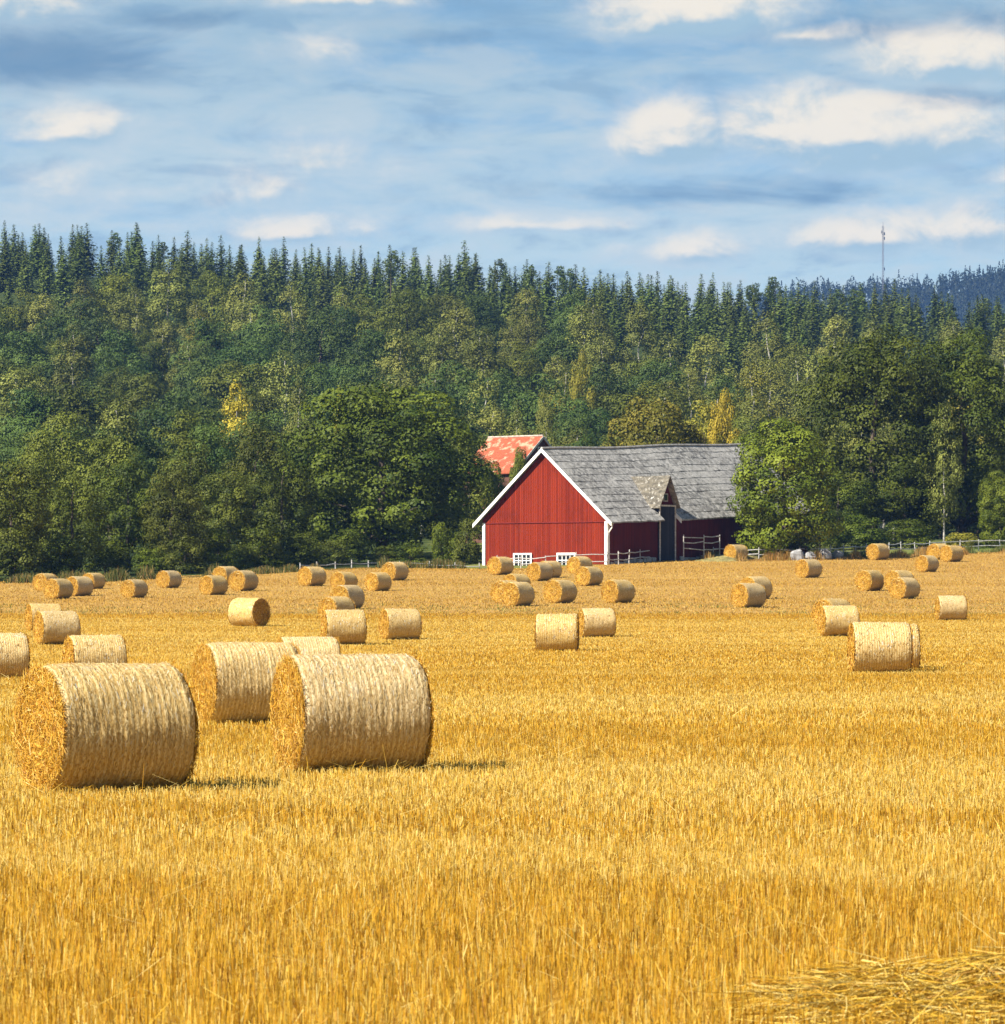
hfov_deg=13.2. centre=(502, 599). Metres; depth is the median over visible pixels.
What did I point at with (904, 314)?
spruce tree
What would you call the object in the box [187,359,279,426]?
broadleaf tree
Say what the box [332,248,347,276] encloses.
spruce tree
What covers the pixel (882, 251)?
radio mast
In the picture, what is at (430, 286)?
spruce tree
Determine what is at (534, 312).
spruce tree
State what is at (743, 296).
spruce tree
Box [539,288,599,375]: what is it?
broadleaf tree
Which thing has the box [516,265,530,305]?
spruce tree
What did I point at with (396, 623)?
straw bale
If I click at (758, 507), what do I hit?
broadleaf tree
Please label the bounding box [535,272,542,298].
spruce tree
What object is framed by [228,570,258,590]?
straw bale
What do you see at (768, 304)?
spruce tree
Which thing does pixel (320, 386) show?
broadleaf tree
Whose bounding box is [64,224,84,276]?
spruce tree
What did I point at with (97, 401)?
broadleaf tree
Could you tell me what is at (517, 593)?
straw bale
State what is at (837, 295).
pine tree
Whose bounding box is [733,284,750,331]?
spruce tree
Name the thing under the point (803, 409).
broadleaf tree
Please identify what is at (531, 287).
spruce tree
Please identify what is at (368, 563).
pole fence
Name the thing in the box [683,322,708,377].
spruce tree
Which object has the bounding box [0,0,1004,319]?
sky
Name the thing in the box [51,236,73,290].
spruce tree
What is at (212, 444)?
broadleaf tree
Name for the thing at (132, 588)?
straw bale
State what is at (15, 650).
straw bale
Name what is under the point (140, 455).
broadleaf tree
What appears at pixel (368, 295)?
spruce tree
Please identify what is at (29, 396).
broadleaf tree
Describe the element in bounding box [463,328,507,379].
birch tree
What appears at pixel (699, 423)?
birch tree
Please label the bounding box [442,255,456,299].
spruce tree
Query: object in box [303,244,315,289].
spruce tree
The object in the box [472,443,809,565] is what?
barn
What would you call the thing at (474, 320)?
birch tree
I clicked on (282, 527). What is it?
broadleaf tree
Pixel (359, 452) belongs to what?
birch tree
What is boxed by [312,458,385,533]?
broadleaf tree
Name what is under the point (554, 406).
birch tree
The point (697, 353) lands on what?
birch tree
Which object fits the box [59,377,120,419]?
broadleaf tree
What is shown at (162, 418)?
broadleaf tree
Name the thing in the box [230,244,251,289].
spruce tree
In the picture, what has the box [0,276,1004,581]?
hillside
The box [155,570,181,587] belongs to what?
straw bale
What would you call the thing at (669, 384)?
birch tree
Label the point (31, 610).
straw bale
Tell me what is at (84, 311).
broadleaf tree
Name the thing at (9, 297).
spruce tree
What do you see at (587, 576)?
straw bale
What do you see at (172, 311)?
spruce tree
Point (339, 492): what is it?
birch tree
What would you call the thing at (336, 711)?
straw bale
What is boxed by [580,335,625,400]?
birch tree
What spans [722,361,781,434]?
birch tree
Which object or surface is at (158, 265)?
spruce tree
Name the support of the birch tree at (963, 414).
on the hillside
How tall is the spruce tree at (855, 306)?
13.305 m
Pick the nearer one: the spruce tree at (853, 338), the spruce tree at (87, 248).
the spruce tree at (853, 338)
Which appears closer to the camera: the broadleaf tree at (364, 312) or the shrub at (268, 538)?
the shrub at (268, 538)
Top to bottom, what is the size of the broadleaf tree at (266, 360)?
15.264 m
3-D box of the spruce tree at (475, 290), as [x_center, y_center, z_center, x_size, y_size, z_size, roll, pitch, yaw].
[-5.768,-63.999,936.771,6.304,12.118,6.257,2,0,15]
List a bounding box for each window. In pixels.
[513,553,531,565]
[556,553,575,564]
[663,494,667,501]
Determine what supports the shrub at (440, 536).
on the hillside
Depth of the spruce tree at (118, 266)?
967.93 m
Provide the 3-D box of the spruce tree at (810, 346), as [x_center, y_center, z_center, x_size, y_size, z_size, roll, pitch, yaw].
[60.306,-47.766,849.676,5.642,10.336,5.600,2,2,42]
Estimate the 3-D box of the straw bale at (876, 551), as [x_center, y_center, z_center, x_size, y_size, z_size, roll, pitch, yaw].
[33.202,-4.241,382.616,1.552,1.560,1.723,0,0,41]
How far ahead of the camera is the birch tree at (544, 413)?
504.63 m
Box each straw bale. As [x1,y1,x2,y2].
[0,632,30,678]
[11,659,201,792]
[25,603,62,630]
[32,573,57,590]
[33,610,80,644]
[43,578,73,598]
[62,634,127,663]
[67,576,93,595]
[83,573,105,588]
[120,579,148,597]
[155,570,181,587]
[188,641,300,724]
[199,575,228,594]
[212,566,237,583]
[226,597,271,626]
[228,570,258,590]
[268,649,436,772]
[276,635,341,654]
[297,566,326,585]
[317,596,355,618]
[320,609,366,644]
[329,585,365,607]
[330,572,357,588]
[363,572,391,590]
[378,608,422,639]
[381,561,408,580]
[486,556,513,574]
[489,580,519,602]
[499,582,534,605]
[503,574,530,583]
[526,562,553,580]
[534,613,579,650]
[541,561,561,577]
[542,580,577,602]
[566,556,592,573]
[574,566,603,585]
[578,608,616,636]
[600,579,635,602]
[723,544,747,557]
[730,583,767,607]
[739,576,772,598]
[795,559,822,577]
[811,598,850,625]
[817,605,860,636]
[847,621,913,672]
[854,570,884,590]
[866,543,889,559]
[883,570,914,590]
[888,577,920,598]
[909,624,920,669]
[915,555,938,571]
[926,543,945,559]
[934,595,967,619]
[939,545,963,561]
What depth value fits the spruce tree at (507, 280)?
1002.96 m
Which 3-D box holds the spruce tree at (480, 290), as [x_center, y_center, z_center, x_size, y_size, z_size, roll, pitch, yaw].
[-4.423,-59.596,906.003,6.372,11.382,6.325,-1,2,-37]
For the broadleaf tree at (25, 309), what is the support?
on the hillside
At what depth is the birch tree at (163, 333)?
768.58 m
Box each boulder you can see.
[790,549,803,559]
[805,551,816,558]
[819,548,831,559]
[832,550,843,558]
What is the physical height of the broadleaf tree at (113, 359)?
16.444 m
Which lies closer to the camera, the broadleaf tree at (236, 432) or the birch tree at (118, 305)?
the broadleaf tree at (236, 432)
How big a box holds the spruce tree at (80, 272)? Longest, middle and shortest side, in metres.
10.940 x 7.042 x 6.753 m
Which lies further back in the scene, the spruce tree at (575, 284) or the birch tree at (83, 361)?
the spruce tree at (575, 284)
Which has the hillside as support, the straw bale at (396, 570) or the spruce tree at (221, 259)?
the spruce tree at (221, 259)
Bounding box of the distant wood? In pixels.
[746,260,1004,332]
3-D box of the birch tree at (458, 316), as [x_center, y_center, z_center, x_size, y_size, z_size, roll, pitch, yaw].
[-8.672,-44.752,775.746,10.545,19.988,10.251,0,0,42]
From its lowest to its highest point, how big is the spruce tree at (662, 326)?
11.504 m
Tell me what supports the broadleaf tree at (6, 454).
on the hillside
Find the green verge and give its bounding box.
[698,542,1004,558]
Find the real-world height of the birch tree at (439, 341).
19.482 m
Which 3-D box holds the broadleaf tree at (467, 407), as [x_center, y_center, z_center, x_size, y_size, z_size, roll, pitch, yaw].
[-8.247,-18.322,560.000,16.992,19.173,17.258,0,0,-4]
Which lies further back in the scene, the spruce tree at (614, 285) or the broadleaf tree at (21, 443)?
the spruce tree at (614, 285)
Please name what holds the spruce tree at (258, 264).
on the hillside
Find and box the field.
[0,552,1004,1023]
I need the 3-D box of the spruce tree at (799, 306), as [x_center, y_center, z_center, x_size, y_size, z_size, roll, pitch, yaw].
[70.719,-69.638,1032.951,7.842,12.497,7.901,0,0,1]
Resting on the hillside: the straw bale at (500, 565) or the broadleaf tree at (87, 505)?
the broadleaf tree at (87, 505)
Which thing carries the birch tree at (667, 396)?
on the hillside
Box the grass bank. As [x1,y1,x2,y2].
[694,555,761,561]
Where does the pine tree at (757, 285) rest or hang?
on the hillside
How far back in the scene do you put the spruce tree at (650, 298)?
959.18 m
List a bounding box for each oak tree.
[275,375,493,557]
[789,318,957,543]
[892,324,1004,544]
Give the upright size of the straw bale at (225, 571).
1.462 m
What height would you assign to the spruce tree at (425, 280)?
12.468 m
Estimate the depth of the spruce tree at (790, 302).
1010.62 m
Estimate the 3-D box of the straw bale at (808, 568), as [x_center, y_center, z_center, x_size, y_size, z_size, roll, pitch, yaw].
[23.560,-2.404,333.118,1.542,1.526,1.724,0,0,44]
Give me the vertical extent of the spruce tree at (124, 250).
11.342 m
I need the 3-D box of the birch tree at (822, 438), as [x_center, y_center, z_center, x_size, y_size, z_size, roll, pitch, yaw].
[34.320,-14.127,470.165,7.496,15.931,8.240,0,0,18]
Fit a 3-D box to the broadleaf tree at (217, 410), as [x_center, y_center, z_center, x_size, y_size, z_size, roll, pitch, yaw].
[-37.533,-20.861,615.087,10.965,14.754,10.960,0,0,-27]
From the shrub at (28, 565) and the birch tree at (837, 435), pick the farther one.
the birch tree at (837, 435)
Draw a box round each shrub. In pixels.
[0,526,46,579]
[0,551,5,570]
[38,535,86,576]
[82,539,131,572]
[131,547,171,572]
[159,534,208,573]
[195,526,243,571]
[219,544,259,569]
[238,520,285,567]
[259,548,294,566]
[281,531,327,566]
[282,545,320,566]
[313,539,352,565]
[328,527,369,562]
[367,545,401,562]
[395,542,427,562]
[431,521,451,561]
[440,529,468,561]
[452,518,481,563]
[808,507,845,550]
[832,514,891,549]
[876,518,933,548]
[943,532,979,547]
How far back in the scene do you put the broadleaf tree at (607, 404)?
640.48 m
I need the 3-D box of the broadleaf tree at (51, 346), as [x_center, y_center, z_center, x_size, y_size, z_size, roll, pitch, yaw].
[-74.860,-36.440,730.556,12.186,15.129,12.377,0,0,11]
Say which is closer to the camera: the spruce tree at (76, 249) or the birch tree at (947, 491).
the birch tree at (947, 491)
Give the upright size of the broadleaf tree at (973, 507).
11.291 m
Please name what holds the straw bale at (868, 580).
on the field
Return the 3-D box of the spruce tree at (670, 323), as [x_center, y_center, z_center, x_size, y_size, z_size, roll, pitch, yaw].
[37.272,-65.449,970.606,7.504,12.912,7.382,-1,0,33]
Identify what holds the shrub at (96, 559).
on the hillside
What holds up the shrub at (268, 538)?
on the hillside
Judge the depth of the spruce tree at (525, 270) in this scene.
1106.97 m
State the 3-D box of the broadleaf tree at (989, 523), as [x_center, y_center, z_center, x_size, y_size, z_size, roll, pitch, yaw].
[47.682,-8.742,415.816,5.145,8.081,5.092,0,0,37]
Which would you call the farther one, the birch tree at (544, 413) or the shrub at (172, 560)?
the birch tree at (544, 413)
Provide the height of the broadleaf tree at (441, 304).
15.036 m
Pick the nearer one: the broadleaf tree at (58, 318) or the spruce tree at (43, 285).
the broadleaf tree at (58, 318)
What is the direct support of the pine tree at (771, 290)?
on the hillside
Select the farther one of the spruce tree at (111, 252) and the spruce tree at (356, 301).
the spruce tree at (111, 252)
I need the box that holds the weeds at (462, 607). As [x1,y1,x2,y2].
[0,603,1002,617]
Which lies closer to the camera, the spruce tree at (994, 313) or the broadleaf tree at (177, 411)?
the broadleaf tree at (177, 411)
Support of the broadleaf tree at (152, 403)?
on the hillside
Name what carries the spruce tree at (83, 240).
on the hillside
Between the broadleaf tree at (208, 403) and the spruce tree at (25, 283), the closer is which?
the broadleaf tree at (208, 403)
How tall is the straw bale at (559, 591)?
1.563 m
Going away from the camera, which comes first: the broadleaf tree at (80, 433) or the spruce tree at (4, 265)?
the broadleaf tree at (80, 433)
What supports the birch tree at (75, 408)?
on the hillside
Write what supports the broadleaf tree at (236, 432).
on the hillside
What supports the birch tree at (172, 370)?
on the hillside
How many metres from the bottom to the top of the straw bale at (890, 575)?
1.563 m
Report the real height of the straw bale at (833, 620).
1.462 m
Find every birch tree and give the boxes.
[0,364,39,430]
[25,293,59,335]
[35,377,57,406]
[46,321,98,403]
[59,396,94,436]
[65,277,106,333]
[86,399,153,509]
[97,287,142,369]
[118,285,156,357]
[141,256,194,363]
[146,318,182,397]
[162,338,207,395]
[176,299,217,355]
[186,307,219,364]
[219,273,271,341]
[220,379,254,539]
[226,292,273,345]
[257,347,310,426]
[269,280,312,353]
[281,377,319,491]
[282,412,318,501]
[315,431,359,533]
[323,419,378,510]
[324,285,368,354]
[349,380,390,444]
[369,322,428,396]
[371,373,419,430]
[375,319,398,344]
[385,369,415,404]
[390,423,436,538]
[417,320,463,394]
[418,366,450,404]
[428,294,484,386]
[442,308,484,365]
[449,325,516,397]
[456,366,517,435]
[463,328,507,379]
[473,404,510,451]
[496,317,529,385]
[504,288,550,350]
[505,424,532,435]
[506,398,527,435]
[514,314,543,355]
[530,389,563,435]
[532,390,557,446]
[540,354,577,397]
[546,364,584,426]
[558,424,593,445]
[562,300,610,394]
[568,295,619,367]
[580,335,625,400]
[582,308,617,370]
[604,362,630,439]
[617,301,665,396]
[636,384,684,444]
[641,387,690,443]
[648,330,692,382]
[656,378,696,417]
[678,369,706,404]
[679,377,708,419]
[682,334,736,406]
[689,411,711,443]
[694,384,738,437]
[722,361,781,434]
[732,350,779,418]
[732,391,774,437]
[739,311,793,382]
[743,356,796,430]
[749,355,787,413]
[761,423,790,483]
[766,347,816,418]
[779,415,822,502]
[785,347,822,412]
[787,409,802,422]
[788,350,838,419]
[788,400,848,517]
[804,369,865,439]
[813,314,860,367]
[822,405,863,511]
[836,351,875,405]
[840,411,886,479]
[852,316,887,359]
[853,411,890,464]
[868,424,916,535]
[876,431,892,529]
[877,417,898,527]
[878,374,930,518]
[913,358,949,404]
[922,400,964,541]
[937,318,973,362]
[946,389,994,459]
[985,338,1004,381]
[986,357,1004,397]
[988,328,1004,365]
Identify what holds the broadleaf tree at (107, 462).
on the hillside
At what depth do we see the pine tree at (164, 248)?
1078.45 m
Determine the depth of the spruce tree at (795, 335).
902.78 m
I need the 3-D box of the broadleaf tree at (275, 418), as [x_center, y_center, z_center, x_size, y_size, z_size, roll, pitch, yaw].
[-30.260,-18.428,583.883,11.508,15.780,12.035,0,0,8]
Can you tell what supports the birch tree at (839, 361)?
on the hillside
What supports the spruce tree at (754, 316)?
on the hillside
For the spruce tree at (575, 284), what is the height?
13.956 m
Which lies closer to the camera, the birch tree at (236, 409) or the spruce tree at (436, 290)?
the birch tree at (236, 409)
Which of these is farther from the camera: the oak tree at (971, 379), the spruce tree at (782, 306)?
the spruce tree at (782, 306)
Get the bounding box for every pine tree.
[106,232,122,251]
[160,242,171,267]
[382,250,402,304]
[489,258,507,285]
[523,266,541,287]
[550,266,565,289]
[559,268,576,293]
[744,283,760,313]
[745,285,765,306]
[764,276,783,311]
[833,289,847,317]
[846,289,865,312]
[980,298,993,322]
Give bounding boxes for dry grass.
[692,544,1004,561]
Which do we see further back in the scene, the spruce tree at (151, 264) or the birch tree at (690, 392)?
the spruce tree at (151, 264)
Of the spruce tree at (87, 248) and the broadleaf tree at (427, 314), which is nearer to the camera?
the broadleaf tree at (427, 314)
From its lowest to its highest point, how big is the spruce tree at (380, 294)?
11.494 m
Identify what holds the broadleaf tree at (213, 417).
on the hillside
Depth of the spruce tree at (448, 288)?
966.24 m
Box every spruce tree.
[0,220,10,271]
[0,236,16,291]
[0,277,21,330]
[1,224,17,272]
[8,234,26,276]
[13,244,35,292]
[20,231,53,278]
[20,232,27,263]
[27,226,49,273]
[30,224,45,255]
[33,244,56,294]
[40,228,55,273]
[46,234,56,271]
[49,249,79,307]
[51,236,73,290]
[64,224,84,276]
[67,233,93,277]
[67,243,94,288]
[76,224,99,276]
[77,226,95,275]
[91,246,109,294]
[96,230,125,276]
[111,241,129,290]
[121,232,131,273]
[123,222,148,279]
[129,227,150,269]
[129,236,148,290]
[138,242,170,295]
[143,268,165,327]
[146,253,175,310]
[150,236,166,275]
[165,249,196,309]
[166,238,178,281]
[168,256,193,315]
[171,232,201,283]
[187,242,197,285]
[190,244,205,284]
[195,254,219,304]
[197,238,218,286]
[202,244,219,286]
[215,236,227,281]
[219,246,235,291]
[226,247,254,301]
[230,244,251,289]
[232,247,250,276]
[248,238,268,293]
[251,282,270,320]
[252,256,276,308]
[265,249,273,281]
[266,248,292,302]
[267,250,293,307]
[271,282,289,333]
[278,237,291,289]
[286,253,301,296]
[289,263,311,315]
[292,249,300,282]
[295,247,317,301]
[295,288,311,337]
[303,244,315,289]
[306,297,321,348]
[310,264,332,316]
[311,247,324,298]
[311,262,332,309]
[322,247,336,298]
[331,254,341,286]
[331,265,346,310]
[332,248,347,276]
[332,257,357,299]
[333,269,352,307]
[344,249,360,303]
[350,286,363,326]
[353,258,374,308]
[354,245,372,290]
[358,275,376,325]
[366,258,385,302]
[371,251,387,297]
[372,269,386,316]
[380,246,400,297]
[387,253,415,303]
[392,286,399,308]
[399,279,411,306]
[406,248,426,283]
[408,247,423,289]
[413,260,423,302]
[415,255,437,306]
[423,267,441,312]
[429,282,444,321]
[434,267,455,316]
[435,259,442,293]
[436,255,458,301]
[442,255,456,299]
[452,255,468,297]
[453,240,471,287]
[456,258,474,304]
[461,254,472,284]
[462,253,486,301]
[470,254,486,292]
[470,277,482,327]
[475,289,495,339]
[483,267,498,315]
[488,260,500,311]
[492,272,515,323]
[496,284,516,342]
[500,262,512,308]
[508,268,513,298]
[509,266,522,316]
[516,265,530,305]
[518,264,541,322]
[520,259,529,293]
[527,285,546,336]
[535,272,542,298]
[538,262,563,315]
[538,270,555,330]
[547,289,564,336]
[558,266,566,307]
[559,276,576,314]
[562,264,586,302]
[563,278,578,330]
[574,267,593,304]
[586,288,596,320]
[589,279,599,309]
[591,269,604,302]
[596,279,609,330]
[599,273,619,323]
[604,291,624,340]
[608,314,626,370]
[610,273,621,307]
[614,281,632,325]
[614,309,636,364]
[618,276,639,332]
[620,271,633,304]
[632,275,660,334]
[632,291,649,344]
[633,272,644,311]
[634,278,647,320]
[643,274,658,302]
[645,289,662,346]
[650,306,673,360]
[651,314,674,362]
[653,271,662,308]
[658,280,679,335]
[659,285,673,329]
[662,275,677,305]
[669,278,679,331]
[672,285,691,328]
[672,313,691,364]
[673,282,694,338]
[676,281,691,315]
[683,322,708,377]
[686,292,710,349]
[690,274,706,323]
[691,288,712,329]
[700,286,714,330]
[701,300,719,350]
[704,280,715,322]
[705,272,719,321]
[709,291,726,342]
[714,282,735,333]
[717,318,743,379]
[720,282,733,309]
[721,297,740,355]
[723,326,742,374]
[726,283,739,332]
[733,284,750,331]
[735,312,754,368]
[736,280,748,327]
[737,299,757,352]
[747,290,765,345]
[757,279,777,328]
[759,298,786,354]
[762,290,787,345]
[775,289,787,327]
[781,289,804,334]
[782,285,789,317]
[782,294,802,346]
[786,305,802,361]
[793,283,808,329]
[795,319,813,358]
[799,287,809,322]
[800,281,824,333]
[804,291,810,322]
[805,294,822,346]
[806,330,815,357]
[807,311,822,357]
[819,294,827,324]
[819,296,838,355]
[820,287,838,331]
[835,286,848,329]
[840,287,863,339]
[841,298,859,346]
[854,282,869,321]
[855,287,868,330]
[859,307,871,341]
[866,283,883,333]
[878,284,893,328]
[879,295,903,348]
[880,311,894,350]
[888,280,900,321]
[891,307,909,366]
[895,289,905,330]
[899,289,920,335]
[902,299,921,354]
[911,298,929,346]
[911,335,921,372]
[913,293,924,338]
[922,285,942,338]
[922,319,939,360]
[929,294,945,337]
[934,301,948,352]
[938,291,948,322]
[941,312,964,353]
[944,293,956,328]
[946,294,958,330]
[959,302,973,338]
[964,295,986,339]
[966,299,992,350]
[971,294,998,352]
[974,323,989,359]
[987,296,1004,343]
[990,302,1004,350]
[991,299,1004,338]
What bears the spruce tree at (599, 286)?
on the hillside
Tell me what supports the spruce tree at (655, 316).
on the hillside
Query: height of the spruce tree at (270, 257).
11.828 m
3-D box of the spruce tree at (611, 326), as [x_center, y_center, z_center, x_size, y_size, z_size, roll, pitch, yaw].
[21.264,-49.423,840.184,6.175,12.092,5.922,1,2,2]
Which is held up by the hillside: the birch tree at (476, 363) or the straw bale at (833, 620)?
the birch tree at (476, 363)
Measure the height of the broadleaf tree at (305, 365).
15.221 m
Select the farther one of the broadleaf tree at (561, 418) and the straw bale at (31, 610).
the broadleaf tree at (561, 418)
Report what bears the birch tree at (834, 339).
on the hillside
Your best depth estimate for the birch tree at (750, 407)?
623.14 m
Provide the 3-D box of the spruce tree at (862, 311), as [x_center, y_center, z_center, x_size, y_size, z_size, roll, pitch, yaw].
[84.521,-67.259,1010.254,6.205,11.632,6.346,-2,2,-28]
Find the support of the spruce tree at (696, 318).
on the hillside
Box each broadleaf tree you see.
[0,300,26,347]
[0,317,21,383]
[0,330,75,388]
[0,355,20,410]
[0,363,61,423]
[0,387,66,449]
[0,398,58,445]
[0,430,46,535]
[0,458,56,575]
[1,288,52,353]
[1,433,36,476]
[3,423,84,531]
[3,437,87,561]
[16,410,112,534]
[17,319,67,370]
[22,383,127,450]
[32,341,94,395]
[32,467,111,573]
[35,340,83,385]
[40,314,96,359]
[46,296,118,374]
[51,423,91,524]
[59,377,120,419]
[67,314,131,378]
[68,431,153,550]
[77,350,136,398]
[81,424,121,534]
[82,395,123,431]
[85,456,168,569]
[86,431,166,511]
[87,271,149,343]
[87,389,157,439]
[89,326,168,409]
[90,366,150,416]
[105,447,167,540]
[108,370,172,409]
[115,373,156,405]
[121,329,170,394]
[125,386,221,448]
[125,399,158,430]
[136,436,180,466]
[137,468,213,565]
[147,411,220,530]
[149,404,230,452]
[153,402,197,446]
[153,432,236,557]
[155,418,249,530]
[162,339,226,413]
[165,317,236,388]
[172,362,232,414]
[175,269,239,347]
[178,392,223,421]
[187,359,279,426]
[190,469,264,557]
[206,341,286,402]
[207,405,257,426]
[211,412,297,526]
[216,423,297,548]
[219,393,288,432]
[226,410,280,434]
[228,326,273,357]
[234,303,293,363]
[234,332,287,391]
[242,347,282,397]
[242,447,319,559]
[246,431,308,524]
[249,379,311,411]
[262,428,317,529]
[263,405,293,437]
[273,309,361,378]
[275,363,340,422]
[279,348,326,402]
[280,358,331,394]
[290,398,361,439]
[301,304,369,367]
[305,389,351,424]
[311,361,387,408]
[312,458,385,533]
[327,337,401,387]
[336,290,390,336]
[336,362,407,405]
[341,325,423,391]
[352,315,417,369]
[361,427,400,534]
[372,285,447,371]
[377,445,431,533]
[388,385,499,452]
[389,393,466,443]
[398,335,452,383]
[401,305,448,376]
[410,291,473,355]
[412,452,470,548]
[417,359,491,424]
[437,434,506,545]
[441,384,499,424]
[446,293,507,368]
[456,415,519,446]
[466,372,521,411]
[471,458,504,538]
[483,367,545,436]
[488,339,545,403]
[500,367,600,435]
[507,447,527,483]
[521,330,596,398]
[521,341,574,402]
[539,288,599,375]
[542,387,583,422]
[544,427,578,445]
[547,412,604,443]
[551,423,600,446]
[553,404,625,442]
[561,413,604,445]
[565,434,597,446]
[566,348,596,434]
[569,361,646,439]
[577,390,645,442]
[598,379,693,443]
[598,437,621,446]
[599,393,706,446]
[615,356,668,406]
[623,357,699,406]
[675,397,730,443]
[688,373,759,428]
[707,387,740,443]
[724,413,770,440]
[725,413,845,556]
[731,430,773,468]
[767,343,808,412]
[778,401,850,511]
[787,355,822,406]
[807,470,879,547]
[855,383,939,410]
[865,453,950,545]
[915,430,998,538]
[938,346,1004,391]
[943,397,999,447]
[947,446,1003,538]
[976,469,1004,547]
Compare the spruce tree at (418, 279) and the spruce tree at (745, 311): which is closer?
the spruce tree at (745, 311)
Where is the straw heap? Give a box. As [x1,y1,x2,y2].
[689,932,1004,1023]
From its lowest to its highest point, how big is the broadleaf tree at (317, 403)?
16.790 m
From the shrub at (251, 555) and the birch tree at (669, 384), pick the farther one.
the birch tree at (669, 384)
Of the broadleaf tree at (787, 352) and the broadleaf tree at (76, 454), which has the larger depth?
the broadleaf tree at (787, 352)
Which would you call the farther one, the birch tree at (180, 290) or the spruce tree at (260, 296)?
the spruce tree at (260, 296)
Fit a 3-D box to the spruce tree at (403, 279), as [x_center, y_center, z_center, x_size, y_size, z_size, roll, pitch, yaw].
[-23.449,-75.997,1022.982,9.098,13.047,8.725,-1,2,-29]
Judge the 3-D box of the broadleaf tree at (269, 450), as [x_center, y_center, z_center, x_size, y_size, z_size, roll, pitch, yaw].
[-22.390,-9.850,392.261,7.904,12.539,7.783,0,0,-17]
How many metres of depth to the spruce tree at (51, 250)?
1092.76 m
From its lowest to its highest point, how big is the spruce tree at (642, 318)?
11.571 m
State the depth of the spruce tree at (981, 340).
899.28 m
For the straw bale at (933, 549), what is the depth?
381.98 m
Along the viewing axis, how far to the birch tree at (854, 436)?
488.95 m
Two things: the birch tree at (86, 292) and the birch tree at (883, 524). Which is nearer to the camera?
the birch tree at (883, 524)
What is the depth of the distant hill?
3455.32 m
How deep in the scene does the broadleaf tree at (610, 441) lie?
512.86 m
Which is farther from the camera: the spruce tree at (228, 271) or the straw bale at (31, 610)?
the spruce tree at (228, 271)
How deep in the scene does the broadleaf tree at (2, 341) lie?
726.06 m
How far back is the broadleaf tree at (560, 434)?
556.07 m
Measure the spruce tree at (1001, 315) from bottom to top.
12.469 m
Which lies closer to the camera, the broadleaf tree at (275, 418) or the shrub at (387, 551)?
the shrub at (387, 551)
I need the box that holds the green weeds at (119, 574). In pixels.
[0,555,466,583]
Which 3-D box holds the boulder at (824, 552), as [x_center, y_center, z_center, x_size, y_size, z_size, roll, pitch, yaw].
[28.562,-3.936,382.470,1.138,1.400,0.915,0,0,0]
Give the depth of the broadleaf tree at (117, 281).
843.85 m
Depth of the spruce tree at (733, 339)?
844.40 m
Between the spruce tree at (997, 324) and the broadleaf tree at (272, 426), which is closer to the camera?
the broadleaf tree at (272, 426)
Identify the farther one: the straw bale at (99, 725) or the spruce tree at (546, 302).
the spruce tree at (546, 302)
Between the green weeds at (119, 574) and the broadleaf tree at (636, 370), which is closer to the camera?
the green weeds at (119, 574)
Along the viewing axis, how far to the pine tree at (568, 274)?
1026.98 m
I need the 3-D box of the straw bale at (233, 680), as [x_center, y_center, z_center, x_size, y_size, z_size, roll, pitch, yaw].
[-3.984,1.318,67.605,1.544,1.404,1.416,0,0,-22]
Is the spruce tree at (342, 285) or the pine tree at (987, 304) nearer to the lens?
the spruce tree at (342, 285)
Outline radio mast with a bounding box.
[881,226,884,293]
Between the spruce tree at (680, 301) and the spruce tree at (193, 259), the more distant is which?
the spruce tree at (193, 259)
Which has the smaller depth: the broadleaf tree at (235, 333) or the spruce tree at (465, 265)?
the broadleaf tree at (235, 333)
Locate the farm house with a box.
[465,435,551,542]
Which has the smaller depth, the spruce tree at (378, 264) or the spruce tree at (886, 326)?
the spruce tree at (886, 326)
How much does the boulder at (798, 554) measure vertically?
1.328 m
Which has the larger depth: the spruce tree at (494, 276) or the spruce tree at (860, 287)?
the spruce tree at (860, 287)
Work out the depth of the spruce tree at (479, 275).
1088.11 m
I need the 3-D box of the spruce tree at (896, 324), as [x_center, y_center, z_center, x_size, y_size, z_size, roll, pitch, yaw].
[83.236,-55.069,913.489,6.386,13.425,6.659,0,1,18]
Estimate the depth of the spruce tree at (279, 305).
881.50 m
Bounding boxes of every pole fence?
[300,560,479,568]
[497,550,649,567]
[683,535,719,560]
[713,539,1004,558]
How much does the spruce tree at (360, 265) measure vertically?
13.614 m
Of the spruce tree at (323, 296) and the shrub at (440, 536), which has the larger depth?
the spruce tree at (323, 296)
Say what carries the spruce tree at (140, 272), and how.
on the hillside
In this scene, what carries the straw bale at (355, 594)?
on the field
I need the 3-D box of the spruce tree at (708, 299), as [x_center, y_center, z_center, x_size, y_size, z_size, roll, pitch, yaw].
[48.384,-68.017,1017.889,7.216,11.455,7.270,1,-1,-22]
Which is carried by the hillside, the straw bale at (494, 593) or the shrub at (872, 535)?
the shrub at (872, 535)
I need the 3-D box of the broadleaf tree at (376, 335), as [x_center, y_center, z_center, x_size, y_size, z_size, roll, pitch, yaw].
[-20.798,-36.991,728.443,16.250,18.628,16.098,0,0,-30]
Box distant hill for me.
[756,288,1004,329]
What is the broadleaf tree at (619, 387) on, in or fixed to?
on the hillside
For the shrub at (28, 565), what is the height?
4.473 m
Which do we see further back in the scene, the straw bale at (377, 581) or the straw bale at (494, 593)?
the straw bale at (377, 581)

